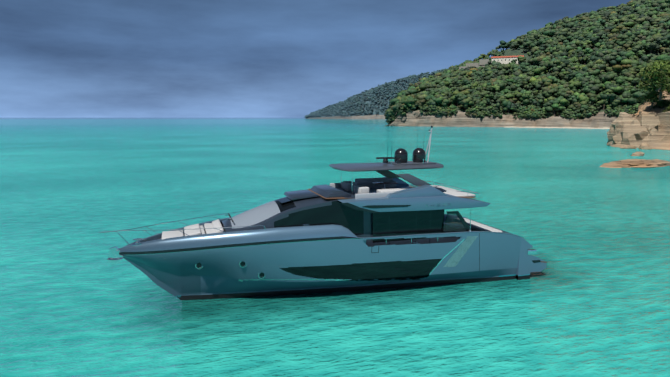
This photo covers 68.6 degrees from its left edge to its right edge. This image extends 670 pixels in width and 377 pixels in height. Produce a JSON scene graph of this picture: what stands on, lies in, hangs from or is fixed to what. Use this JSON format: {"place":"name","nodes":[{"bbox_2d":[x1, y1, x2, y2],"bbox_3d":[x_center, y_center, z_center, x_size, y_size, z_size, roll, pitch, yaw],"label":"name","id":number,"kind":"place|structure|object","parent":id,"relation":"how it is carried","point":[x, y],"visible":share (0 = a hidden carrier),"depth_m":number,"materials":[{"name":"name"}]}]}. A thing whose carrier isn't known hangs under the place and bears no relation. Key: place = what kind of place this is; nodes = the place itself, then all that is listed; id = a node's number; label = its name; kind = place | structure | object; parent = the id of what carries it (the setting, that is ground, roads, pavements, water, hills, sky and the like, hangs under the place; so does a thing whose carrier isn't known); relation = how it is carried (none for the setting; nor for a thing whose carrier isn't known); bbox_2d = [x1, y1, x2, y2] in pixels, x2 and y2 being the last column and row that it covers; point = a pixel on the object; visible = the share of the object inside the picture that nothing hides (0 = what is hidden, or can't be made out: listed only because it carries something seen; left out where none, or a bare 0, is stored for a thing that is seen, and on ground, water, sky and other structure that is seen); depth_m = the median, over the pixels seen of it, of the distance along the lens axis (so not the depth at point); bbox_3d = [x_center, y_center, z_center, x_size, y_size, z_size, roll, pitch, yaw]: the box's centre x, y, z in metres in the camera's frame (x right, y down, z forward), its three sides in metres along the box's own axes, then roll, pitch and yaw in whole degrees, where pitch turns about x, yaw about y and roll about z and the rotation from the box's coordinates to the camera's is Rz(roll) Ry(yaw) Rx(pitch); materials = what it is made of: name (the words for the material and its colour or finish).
{"place":"outdoors","nodes":[
{"label":"outdoors","id":0,"kind":"place"},
{"bbox_2d":[0,0,629,117],"label":"sky","id":1,"kind":"structure","parent":0,"point":[59,58],"materials":[{"name":"blue"}]},
{"bbox_2d":[0,118,669,376],"bbox_3d":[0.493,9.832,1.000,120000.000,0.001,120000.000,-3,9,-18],"label":"sea water","id":2,"kind":"structure","parent":0,"point":[592,299],"depth_m":34.24,"materials":[{"name":"teal liquid"}]},
{"bbox_2d":[99,118,546,299],"bbox_3d":[0.139,1.323,28.875,25.627,10.860,6.060,-3,9,-18],"label":"yacht","id":3,"kind":"object","parent":2,"relation":"on","point":[390,229],"visible":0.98,"depth_m":26.89,"materials":[{"name":"blue paint"}]},
{"bbox_2d":[600,88,669,167],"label":"shore rocks","id":4,"kind":"object","parent":2,"relation":"in","point":[645,127],"visible":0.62,"depth_m":162.15,"materials":[{"name":"beige stone"}]},
{"bbox_2d":[636,59,669,111],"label":"trees on rocks","id":5,"kind":"object","parent":4,"relation":"on","point":[658,74],"visible":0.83,"depth_m":161.94,"materials":[{"name":"green plant"}]},
{"bbox_2d":[305,78,419,118],"bbox_3d":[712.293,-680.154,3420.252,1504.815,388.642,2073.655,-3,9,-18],"label":"headland","id":6,"kind":"structure","parent":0,"point":[380,115],"depth_m":2916.91,"materials":[{"name":"grey stone"}]},
{"bbox_2d":[305,68,445,117],"bbox_3d":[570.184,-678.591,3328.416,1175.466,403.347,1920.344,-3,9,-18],"label":"headland trees","id":7,"kind":"object","parent":6,"relation":"on","point":[335,109],"visible":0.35,"depth_m":2996.25,"materials":[{"name":"green plant"}]},
{"bbox_2d":[385,25,666,127],"bbox_3d":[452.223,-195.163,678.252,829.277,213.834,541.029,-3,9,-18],"label":"headland","id":8,"kind":"structure","parent":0,"point":[599,119],"depth_m":515.82,"materials":[{"name":"beige stone"}]},
{"bbox_2d":[459,55,523,69],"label":"hill house","id":9,"kind":"structure","parent":8,"relation":"on","point":[505,59],"depth_m":627.03,"materials":[{"name":"beige paint"}]},
{"bbox_2d":[387,102,641,123],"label":"bushes on cliffs","id":10,"kind":"object","parent":8,"relation":"on","point":[530,111],"visible":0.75,"depth_m":500.44,"materials":[{"name":"green plant"}]},
{"bbox_2d":[384,0,669,121],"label":"headland trees","id":11,"kind":"object","parent":8,"relation":"on","point":[626,36],"visible":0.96,"depth_m":544.72,"materials":[{"name":"green plant"}]},
{"bbox_2d":[511,126,609,128],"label":"beach","id":12,"kind":"structure","parent":0,"point":[565,127],"depth_m":458.30,"materials":[{"name":"beige sand"}]}
]}

